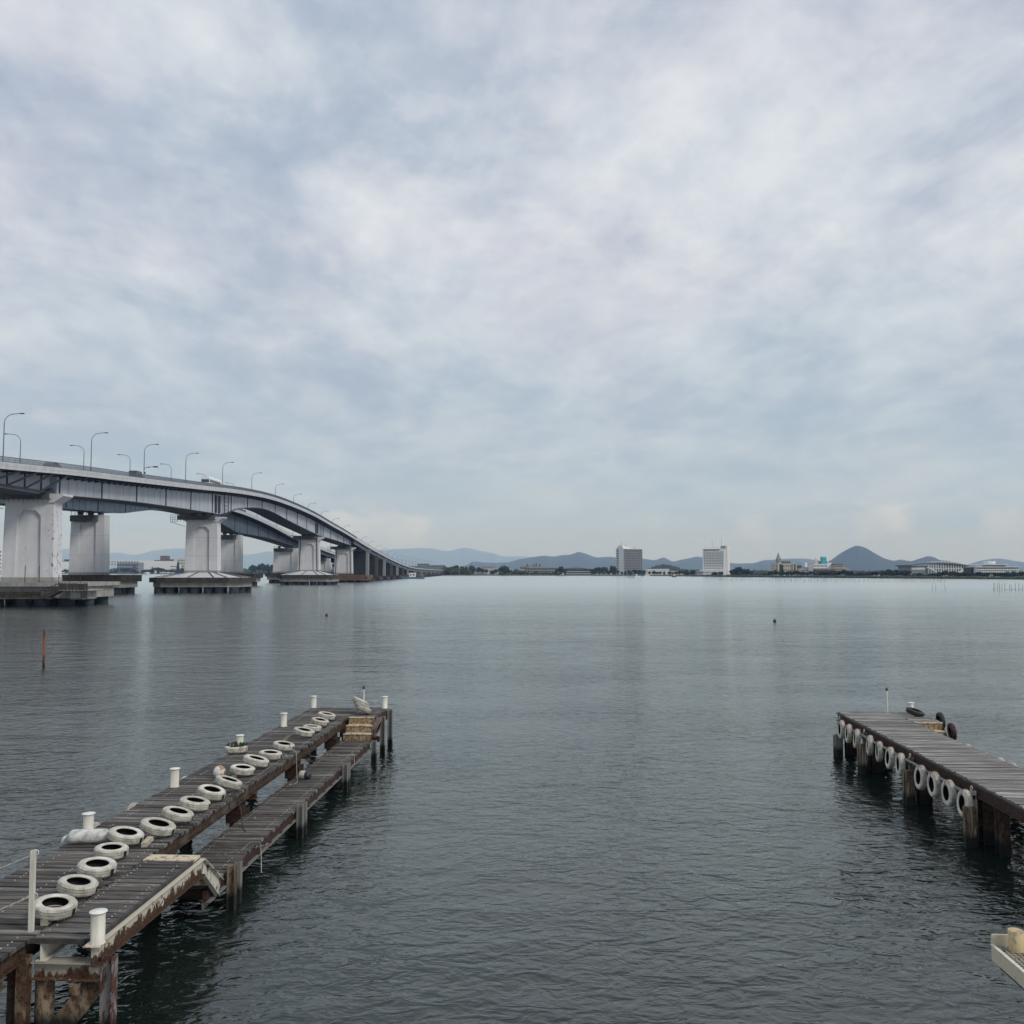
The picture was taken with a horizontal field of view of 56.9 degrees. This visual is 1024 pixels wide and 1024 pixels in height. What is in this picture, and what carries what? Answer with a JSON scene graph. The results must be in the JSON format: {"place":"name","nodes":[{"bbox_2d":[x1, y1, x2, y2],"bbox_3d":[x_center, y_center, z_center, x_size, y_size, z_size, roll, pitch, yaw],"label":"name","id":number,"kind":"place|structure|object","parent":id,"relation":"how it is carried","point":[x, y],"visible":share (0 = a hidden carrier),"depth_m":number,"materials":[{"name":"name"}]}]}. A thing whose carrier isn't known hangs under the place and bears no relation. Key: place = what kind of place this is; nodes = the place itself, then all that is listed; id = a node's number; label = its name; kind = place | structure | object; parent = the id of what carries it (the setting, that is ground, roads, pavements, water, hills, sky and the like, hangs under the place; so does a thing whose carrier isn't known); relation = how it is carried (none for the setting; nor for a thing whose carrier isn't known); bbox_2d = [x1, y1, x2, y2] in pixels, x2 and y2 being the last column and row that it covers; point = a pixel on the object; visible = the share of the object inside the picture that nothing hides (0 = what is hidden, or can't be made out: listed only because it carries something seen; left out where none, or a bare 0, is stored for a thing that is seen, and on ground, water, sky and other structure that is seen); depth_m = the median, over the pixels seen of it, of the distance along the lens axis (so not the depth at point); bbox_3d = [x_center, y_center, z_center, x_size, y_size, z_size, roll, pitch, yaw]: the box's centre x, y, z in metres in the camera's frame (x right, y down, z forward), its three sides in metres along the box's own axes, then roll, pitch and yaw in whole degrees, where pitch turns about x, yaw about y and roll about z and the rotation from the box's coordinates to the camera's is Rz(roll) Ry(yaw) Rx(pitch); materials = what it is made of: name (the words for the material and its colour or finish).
{"place":"outdoors","nodes":[
{"label":"outdoors","id":0,"kind":"place"},
{"bbox_2d":[109,561,137,564],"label":"warehouse","id":1,"kind":"structure","parent":0,"point":[113,562],"depth_m":2316.79,"materials":[{"name":"white metal"}]},
{"bbox_2d":[215,843,267,855],"bbox_3d":[-5.671,7.118,19.915,1.248,0.046,0.158,4,-5,-45],"label":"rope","id":2,"kind":"object","parent":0,"point":[244,849],"visible":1,"depth_m":19.96,"materials":[{"name":"grey fabric"}]},
{"bbox_2d":[62,548,529,569],"bbox_3d":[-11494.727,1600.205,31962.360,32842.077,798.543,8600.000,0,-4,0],"label":"mountains","id":3,"kind":"structure","parent":0,"point":[459,557],"depth_m":30301.18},
{"bbox_2d":[0,573,991,576],"bbox_3d":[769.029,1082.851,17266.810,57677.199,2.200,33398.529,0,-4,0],"label":"shore ground","id":4,"kind":"structure","parent":0,"point":[501,575],"depth_m":1346.82,"materials":[{"name":"grey"}]},
{"bbox_2d":[0,549,2,572],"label":"apartment block","id":5,"kind":"structure","parent":4,"relation":"on","point":[1,551],"depth_m":2119.39,"materials":[{"name":"white concrete"}]},
{"bbox_2d":[62,561,68,572],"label":"warehouse","id":6,"kind":"structure","parent":4,"relation":"on","point":[65,564],"depth_m":2116.65,"materials":[{"name":"white"}]},
{"bbox_2d":[117,563,143,572],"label":"office block","id":7,"kind":"structure","parent":4,"relation":"on","point":[139,567],"depth_m":2056.62,"materials":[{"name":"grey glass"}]},
{"bbox_2d":[138,561,176,572],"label":"warehouse","id":8,"kind":"structure","parent":4,"relation":"on","point":[165,565],"depth_m":2146.74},
{"bbox_2d":[160,556,169,560],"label":"plant tower","id":9,"kind":"structure","parent":8,"relation":"on","point":[163,558],"depth_m":2177.70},
{"bbox_2d":[170,565,180,572],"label":"apartment block","id":10,"kind":"structure","parent":4,"relation":"on","point":[172,567],"depth_m":2056.47,"materials":[{"name":"white concrete"}]},
{"bbox_2d":[178,559,184,568],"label":"office block","id":11,"kind":"structure","parent":4,"relation":"on","point":[182,562],"depth_m":2087.11,"materials":[{"name":"white concrete"}]},
{"bbox_2d":[264,564,270,572],"bbox_3d":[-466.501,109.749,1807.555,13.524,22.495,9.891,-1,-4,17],"label":"shrub","id":12,"kind":"object","parent":4,"relation":"on","point":[267,569],"visible":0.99,"depth_m":1806.04,"materials":[{"name":"green plant"}]},
{"bbox_2d":[417,563,428,568],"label":"apartment block","id":13,"kind":"structure","parent":4,"relation":"on","point":[423,565],"depth_m":1617.42,"materials":[{"name":"grey concrete"}]},
{"bbox_2d":[428,565,445,569],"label":"apartment block","id":14,"kind":"structure","parent":4,"relation":"on","point":[437,567],"depth_m":1587.26,"materials":[{"name":"grey concrete"}]},
{"bbox_2d":[449,566,454,574],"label":"shrub","id":15,"kind":"object","parent":4,"relation":"on","point":[451,569],"visible":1,"depth_m":1395.20,"materials":[{"name":"green plant"}]},
{"bbox_2d":[454,567,461,574],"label":"shrub","id":16,"kind":"object","parent":4,"relation":"on","point":[457,572],"visible":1,"depth_m":1390.11,"materials":[{"name":"green plant"}]},
{"bbox_2d":[473,569,486,573],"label":"house","id":17,"kind":"structure","parent":4,"relation":"on","point":[479,572],"depth_m":1496.94,"materials":[{"name":"grey"}]},
{"bbox_2d":[527,568,558,573],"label":"hotel","id":18,"kind":"structure","parent":4,"relation":"on","point":[540,570],"depth_m":1437.04,"materials":[{"name":"grey concrete"}]},
{"bbox_2d":[109,568,1023,576],"bbox_3d":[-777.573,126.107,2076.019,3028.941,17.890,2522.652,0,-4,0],"label":"distant woodland","id":19,"kind":"object","parent":4,"relation":"on","point":[111,570],"visible":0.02,"depth_m":1557.07,"materials":[{"name":"green plant"}]},
{"bbox_2d":[566,568,590,573],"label":"clubhouse","id":20,"kind":"structure","parent":4,"relation":"on","point":[577,571],"depth_m":1424.98,"materials":[{"name":"grey glass"}]},
{"bbox_2d":[616,542,641,573],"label":"hotel","id":21,"kind":"structure","parent":4,"relation":"on","point":[627,558],"depth_m":1446.52,"materials":[{"name":"grey paint"}]},
{"bbox_2d":[645,569,655,574],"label":"apartment block","id":22,"kind":"structure","parent":4,"relation":"on","point":[647,570],"depth_m":1327.46,"materials":[{"name":"white concrete"}]},
{"bbox_2d":[655,569,668,574],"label":"apartment block","id":23,"kind":"structure","parent":4,"relation":"on","point":[663,570],"depth_m":1342.34,"materials":[{"name":"white concrete"}]},
{"bbox_2d":[695,571,702,575],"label":"house","id":24,"kind":"structure","parent":4,"relation":"on","point":[697,573],"depth_m":1127.69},
{"bbox_2d":[699,537,729,574],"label":"hotel","id":25,"kind":"structure","parent":4,"relation":"on","point":[716,559],"depth_m":1157.97,"materials":[{"name":"white concrete"}]},
{"bbox_2d":[748,571,764,574],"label":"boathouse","id":26,"kind":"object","parent":4,"relation":"on","point":[757,572],"visible":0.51,"depth_m":1037.69,"materials":[{"name":"grey glass"}]},
{"bbox_2d":[771,553,796,575],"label":"hotel","id":27,"kind":"structure","parent":4,"relation":"on","point":[779,565],"depth_m":1008.27,"materials":[{"name":"beige concrete"}]},
{"bbox_2d":[798,567,808,571],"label":"house","id":28,"kind":"structure","parent":4,"relation":"on","point":[803,569],"depth_m":1008.20,"materials":[{"name":"grey concrete"}]},
{"bbox_2d":[808,556,831,574],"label":"hotel","id":29,"kind":"structure","parent":4,"relation":"on","point":[822,563],"depth_m":989.67,"materials":[{"name":"white concrete"}]},
{"bbox_2d":[813,569,833,575],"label":"house","id":30,"kind":"structure","parent":4,"relation":"on","point":[817,570],"depth_m":953.18,"materials":[{"name":"grey concrete"}]},
{"bbox_2d":[831,564,842,575],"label":"house","id":31,"kind":"structure","parent":4,"relation":"on","point":[835,566],"depth_m":978.32,"materials":[{"name":"grey concrete"}]},
{"bbox_2d":[837,567,849,575],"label":"house","id":32,"kind":"structure","parent":4,"relation":"on","point":[841,568],"depth_m":960.83,"materials":[{"name":"grey concrete"}]},
{"bbox_2d":[844,571,868,575],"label":"hall","id":33,"kind":"structure","parent":4,"relation":"on","point":[858,572],"depth_m":908.20,"materials":[{"name":"grey"}]},
{"bbox_2d":[691,574,1023,578],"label":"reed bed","id":34,"kind":"object","parent":4,"relation":"on","point":[907,576],"visible":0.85,"depth_m":860.05,"materials":[{"name":"green plant"}]},
{"bbox_2d":[885,569,892,575],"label":"shrub","id":35,"kind":"object","parent":4,"relation":"on","point":[889,572],"visible":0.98,"depth_m":866.77,"materials":[{"name":"green plant"}]},
{"bbox_2d":[895,561,968,576],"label":"arena","id":36,"kind":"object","parent":4,"relation":"on","point":[946,566],"visible":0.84,"depth_m":883.17},
{"bbox_2d":[963,567,973,572],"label":"hotel wing","id":37,"kind":"structure","parent":4,"relation":"on","point":[967,569],"depth_m":847.74,"materials":[{"name":"grey"}]},
{"bbox_2d":[971,561,1018,576],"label":"hotel","id":38,"kind":"structure","parent":4,"relation":"on","point":[988,566],"depth_m":838.20,"materials":[{"name":"white concrete"}]},
{"bbox_2d":[0,574,1023,1023],"bbox_3d":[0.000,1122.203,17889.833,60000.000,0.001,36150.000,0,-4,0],"label":"water","id":39,"kind":"structure","parent":0,"point":[606,800],"depth_m":27.95,"materials":[{"name":"grey liquid"}]},
{"bbox_2d":[42,629,45,666],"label":"marker pole","id":40,"kind":"object","parent":39,"relation":"in","point":[44,646],"visible":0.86,"depth_m":65.28,"materials":[{"name":"brown wood"}]},
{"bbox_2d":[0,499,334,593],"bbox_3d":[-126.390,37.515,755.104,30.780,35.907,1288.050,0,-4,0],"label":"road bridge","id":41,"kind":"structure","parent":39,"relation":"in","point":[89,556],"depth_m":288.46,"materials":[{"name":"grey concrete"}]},
{"bbox_2d":[0,686,392,1023],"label":"mooring pier","id":42,"kind":"structure","parent":39,"relation":"in","point":[150,879],"depth_m":17.09,"materials":[{"name":"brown wood"}]},
{"bbox_2d":[35,893,77,920],"bbox_3d":[-6.799,5.870,14.052,0.622,0.173,0.635,9,1,5],"label":"tyre","id":43,"kind":"object","parent":42,"relation":"on","point":[66,903],"visible":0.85,"depth_m":13.96,"materials":[{"name":"white rubber"}]},
{"bbox_2d":[56,874,98,897],"bbox_3d":[-6.879,5.919,14.971,0.608,0.181,0.612,12,-3,-6],"label":"tyre","id":44,"kind":"object","parent":42,"relation":"on","point":[77,885],"visible":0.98,"depth_m":14.83,"materials":[{"name":"white rubber"}]},
{"bbox_2d":[61,829,108,843],"bbox_3d":[-8.074,6.141,17.899,0.908,0.260,0.258,0,-4,-4],"label":"fender","id":45,"kind":"object","parent":42,"relation":"on","point":[79,836],"visible":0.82,"depth_m":17.80,"materials":[{"name":"white plastic"}]},
{"bbox_2d":[76,856,116,877],"bbox_3d":[-6.999,5.994,15.938,0.623,0.180,0.635,8,0,14],"label":"tyre","id":46,"kind":"object","parent":42,"relation":"on","point":[99,866],"visible":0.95,"depth_m":15.82,"materials":[{"name":"white rubber"}]},
{"bbox_2d":[94,842,128,859],"bbox_3d":[-7.179,6.074,16.934,0.584,0.176,0.582,4,-2,14],"label":"tyre","id":47,"kind":"object","parent":42,"relation":"on","point":[115,850],"visible":0.97,"depth_m":16.80,"materials":[{"name":"white rubber"}]},
{"bbox_2d":[107,826,143,844],"bbox_3d":[-7.269,6.089,17.795,0.648,0.172,0.651,12,-3,9],"label":"tyre","id":48,"kind":"object","parent":42,"relation":"on","point":[128,835],"visible":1,"depth_m":17.64,"materials":[{"name":"white rubber"}]},
{"bbox_2d":[127,802,136,809],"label":"tyre","id":49,"kind":"object","parent":42,"relation":"hanging from","point":[131,805],"visible":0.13,"depth_m":21.11,"materials":[{"name":"white rubber"}]},
{"bbox_2d":[140,817,175,835],"bbox_3d":[-6.878,6.113,18.365,0.676,0.176,0.660,15,-3,9],"label":"tyre","id":50,"kind":"object","parent":42,"relation":"on","point":[156,826],"visible":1,"depth_m":18.20,"materials":[{"name":"white rubber"}]},
{"bbox_2d":[162,806,193,821],"bbox_3d":[-6.829,6.169,19.314,0.632,0.164,0.627,16,-5,-1],"label":"tyre","id":51,"kind":"object","parent":42,"relation":"on","point":[177,813],"visible":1,"depth_m":19.14,"materials":[{"name":"white rubber"}]},
{"bbox_2d":[179,796,209,810],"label":"tyre","id":52,"kind":"object","parent":42,"relation":"on","point":[195,803],"visible":0.97,"depth_m":20.09,"materials":[{"name":"white rubber"}]},
{"bbox_2d":[197,784,225,800],"bbox_3d":[-6.739,6.286,21.189,0.629,0.188,0.635,15,-1,14],"label":"tyre","id":53,"kind":"object","parent":42,"relation":"on","point":[211,792],"visible":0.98,"depth_m":21.02,"materials":[{"name":"white rubber"}]},
{"bbox_2d":[213,765,225,776],"bbox_3d":[-7.270,6.465,23.493,0.300,0.320,0.300,0,-4,0],"label":"ball float","id":54,"kind":"object","parent":42,"relation":"on","point":[219,770],"visible":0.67,"depth_m":23.39,"materials":[{"name":"white plastic"}]},
{"bbox_2d":[214,775,242,789],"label":"tyre","id":55,"kind":"object","parent":42,"relation":"on","point":[228,782],"visible":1,"depth_m":21.93,"materials":[{"name":"white rubber"}]},
{"bbox_2d":[224,744,247,753],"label":"tyre","id":56,"kind":"object","parent":42,"relation":"on","point":[233,749],"visible":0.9,"depth_m":26.58,"materials":[{"name":"white rubber"}]},
{"bbox_2d":[225,741,247,746],"bbox_3d":[-7.822,6.606,26.830,0.571,0.132,0.532,-1,-4,17],"label":"weed clump","id":57,"kind":"object","parent":56,"relation":"in","point":[241,744],"visible":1,"depth_m":26.82,"materials":[{"name":"green plant"}]},
{"bbox_2d":[238,796,245,831],"bbox_3d":[-6.176,6.893,21.683,0.087,0.727,0.824,2,-4,-30],"label":"rope","id":58,"kind":"object","parent":42,"relation":"on","point":[241,813],"visible":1,"depth_m":21.91,"materials":[{"name":"fabric"}]},
{"bbox_2d":[230,764,254,775],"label":"tyre","id":59,"kind":"object","parent":42,"relation":"on","point":[242,769],"visible":1,"depth_m":23.59,"materials":[{"name":"white rubber"}]},
{"bbox_2d":[243,754,268,766],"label":"tyre","id":60,"kind":"object","parent":42,"relation":"on","point":[255,760],"visible":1,"depth_m":24.51,"materials":[{"name":"white rubber"}]},
{"bbox_2d":[258,749,281,759],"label":"tyre","id":61,"kind":"object","parent":42,"relation":"on","point":[269,754],"visible":0.91,"depth_m":25.59,"materials":[{"name":"white rubber"}]},
{"bbox_2d":[273,741,294,750],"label":"tyre","id":62,"kind":"object","parent":42,"relation":"on","point":[281,745],"visible":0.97,"depth_m":26.78,"materials":[{"name":"white rubber"}]},
{"bbox_2d":[293,727,314,736],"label":"tyre","id":63,"kind":"object","parent":42,"relation":"on","point":[304,731],"visible":1,"depth_m":29.03,"materials":[{"name":"white rubber"}]},
{"bbox_2d":[298,770,310,778],"bbox_3d":[-5.838,7.426,26.689,0.345,0.238,0.236,-1,-4,18],"label":"fender","id":64,"kind":"object","parent":42,"relation":"on","point":[302,774],"visible":1,"depth_m":26.60,"materials":[{"name":"beige paint"}]},
{"bbox_2d":[303,724,321,731],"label":"tyre","id":65,"kind":"object","parent":42,"relation":"on","point":[316,728],"visible":0.69,"depth_m":30.01,"materials":[{"name":"white rubber"}]},
{"bbox_2d":[311,717,328,725],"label":"tyre","id":66,"kind":"object","parent":42,"relation":"on","point":[319,721],"visible":1,"depth_m":31.05,"materials":[{"name":"white rubber"}]},
{"bbox_2d":[317,711,335,719],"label":"tyre","id":67,"kind":"object","parent":42,"relation":"on","point":[327,715],"visible":0.94,"depth_m":32.32,"materials":[{"name":"white rubber"}]},
{"bbox_2d":[310,752,354,763],"bbox_3d":[-5.808,7.880,30.321,1.712,0.296,0.393,-1,-4,16],"label":"rope","id":68,"kind":"object","parent":42,"relation":"on","point":[335,755],"visible":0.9,"depth_m":30.13,"materials":[{"name":"grey fabric"}]},
{"bbox_2d":[354,705,370,713],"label":"tyre","id":69,"kind":"object","parent":42,"relation":"on","point":[365,709],"visible":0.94,"depth_m":33.73,"materials":[{"name":"white rubber"}]},
{"bbox_2d":[353,702,369,707],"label":"tyre","id":70,"kind":"object","parent":69,"relation":"on","point":[359,704],"visible":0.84,"depth_m":33.77,"materials":[{"name":"white rubber"}]},
{"bbox_2d":[352,697,368,704],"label":"tyre","id":71,"kind":"object","parent":70,"relation":"on","point":[355,699],"visible":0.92,"depth_m":33.84,"materials":[{"name":"white rubber"}]},
{"bbox_2d":[371,717,381,737],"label":"tyre","id":72,"kind":"object","parent":42,"relation":"hanging from","point":[377,724],"visible":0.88,"depth_m":33.10,"materials":[{"name":"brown rubber"}]},
{"bbox_2d":[0,456,443,605],"bbox_3d":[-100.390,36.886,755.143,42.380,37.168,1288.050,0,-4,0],"label":"road bridge","id":73,"kind":"structure","parent":39,"relation":"in","point":[34,497],"depth_m":246.15,"materials":[{"name":"asphalt"},{"name":"pale blue grey steel"},{"name":"navy steel"}]},
{"bbox_2d":[3,413,24,455],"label":"street lamp","id":74,"kind":"object","parent":73,"relation":"on","point":[4,430],"visible":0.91,"depth_m":188.35,"materials":[{"name":"grey metal"}]},
{"bbox_2d":[90,432,107,467],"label":"street lamp","id":75,"kind":"object","parent":73,"relation":"on","point":[91,448],"visible":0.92,"depth_m":228.31,"materials":[{"name":"grey metal"}]},
{"bbox_2d":[129,470,141,476],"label":"car","id":76,"kind":"object","parent":73,"relation":"on","point":[135,471],"visible":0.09,"depth_m":228.33,"materials":[{"name":"grey paint"}]},
{"bbox_2d":[143,444,158,473],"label":"street lamp","id":77,"kind":"object","parent":73,"relation":"on","point":[144,459],"visible":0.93,"depth_m":262.02,"materials":[{"name":"grey metal"}]},
{"bbox_2d":[201,476,221,486],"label":"bus","id":78,"kind":"object","parent":73,"relation":"on","point":[208,479],"visible":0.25,"depth_m":287.97,"materials":[{"name":"white paint"}]},
{"bbox_2d":[401,572,424,578],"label":"work barge","id":79,"kind":"object","parent":39,"relation":"on","point":[412,575],"visible":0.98,"depth_m":796.16,"materials":[{"name":"blue paint"}]},
{"bbox_2d":[833,688,1023,856],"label":"mooring pier","id":80,"kind":"structure","parent":39,"relation":"in","point":[994,786],"depth_m":26.19,"materials":[{"name":"grey wood"}]},
{"bbox_2d":[837,720,844,738],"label":"tyre","id":81,"kind":"object","parent":80,"relation":"hanging from","point":[841,729],"visible":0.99,"depth_m":33.00,"materials":[{"name":"white rubber"}]},
{"bbox_2d":[845,724,852,742],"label":"tyre","id":82,"kind":"object","parent":80,"relation":"hanging from","point":[848,733],"visible":1,"depth_m":32.13,"materials":[{"name":"white rubber"}]},
{"bbox_2d":[853,728,860,748],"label":"tyre","id":83,"kind":"object","parent":80,"relation":"hanging from","point":[856,737],"visible":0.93,"depth_m":31.24,"materials":[{"name":"white rubber"}]},
{"bbox_2d":[866,735,873,755],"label":"tyre","id":84,"kind":"object","parent":80,"relation":"hanging from","point":[869,745],"visible":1,"depth_m":29.87,"materials":[{"name":"white rubber"}]},
{"bbox_2d":[875,741,883,761],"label":"tyre","id":85,"kind":"object","parent":80,"relation":"hanging from","point":[879,752],"visible":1,"depth_m":28.99,"materials":[{"name":"white rubber"}]},
{"bbox_2d":[885,746,894,768],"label":"tyre","id":86,"kind":"object","parent":80,"relation":"hanging from","point":[889,758],"visible":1,"depth_m":28.07,"materials":[{"name":"white rubber"}]},
{"bbox_2d":[895,752,905,775],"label":"tyre","id":87,"kind":"object","parent":80,"relation":"hanging from","point":[900,764],"visible":0.91,"depth_m":27.18,"materials":[{"name":"white rubber"}]},
{"bbox_2d":[906,707,923,716],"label":"tyre","id":88,"kind":"object","parent":80,"relation":"on","point":[915,712],"visible":1,"depth_m":33.47,"materials":[{"name":"black rubber"}]},
{"bbox_2d":[914,764,927,789],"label":"tyre","id":89,"kind":"object","parent":80,"relation":"hanging from","point":[920,777],"visible":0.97,"depth_m":25.65,"materials":[{"name":"white rubber"}]},
{"bbox_2d":[927,771,941,797],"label":"tyre","id":90,"kind":"object","parent":80,"relation":"hanging from","point":[934,783],"visible":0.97,"depth_m":24.70,"materials":[{"name":"white rubber"}]},
{"bbox_2d":[936,712,945,727],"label":"tyre","id":91,"kind":"object","parent":80,"relation":"hanging from","point":[940,716],"visible":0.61,"depth_m":32.62,"materials":[{"name":"black rubber"}]},
{"bbox_2d":[941,779,956,806],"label":"tyre","id":92,"kind":"object","parent":80,"relation":"hanging from","point":[949,793],"visible":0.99,"depth_m":23.76,"materials":[{"name":"white rubber"}]},
{"bbox_2d":[947,723,956,739],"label":"tyre","id":93,"kind":"object","parent":80,"relation":"hanging from","point":[951,731],"visible":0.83,"depth_m":31.67,"materials":[{"name":"red rubber"}]},
{"bbox_2d":[957,788,972,817],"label":"tyre","id":94,"kind":"object","parent":80,"relation":"hanging from","point":[964,797],"visible":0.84,"depth_m":22.95,"materials":[{"name":"white rubber"}]},
{"bbox_2d":[990,927,1023,989],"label":"steel platform","id":95,"kind":"structure","parent":39,"relation":"in","point":[1012,940],"depth_m":12.78,"materials":[{"name":"beige paint"}]},
{"bbox_2d":[0,0,1023,564],"label":"sky","id":96,"kind":"structure","parent":0,"point":[668,279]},
{"bbox_2d":[459,552,808,570],"bbox_3d":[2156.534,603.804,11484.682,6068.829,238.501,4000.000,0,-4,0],"label":"mountain range","id":97,"kind":"structure","parent":0,"point":[579,560],"depth_m":10546.98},
{"bbox_2d":[648,564,680,570],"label":"building","id":98,"kind":"structure","parent":0,"point":[667,566],"depth_m":2258.97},
{"bbox_2d":[781,558,813,563],"bbox_3d":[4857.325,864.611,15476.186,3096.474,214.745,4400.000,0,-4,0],"label":"mountain range","id":99,"kind":"structure","parent":0,"point":[809,561],"depth_m":15065.16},
{"bbox_2d":[827,546,972,570],"bbox_3d":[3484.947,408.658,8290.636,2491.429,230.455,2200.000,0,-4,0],"label":"conical mountain","id":100,"kind":"structure","parent":0,"point":[859,558],"depth_m":7751.76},
{"bbox_2d":[966,558,1023,570],"bbox_3d":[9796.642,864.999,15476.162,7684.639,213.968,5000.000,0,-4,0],"label":"mountain range","id":101,"kind":"structure","parent":0,"point":[1011,563],"depth_m":14582.67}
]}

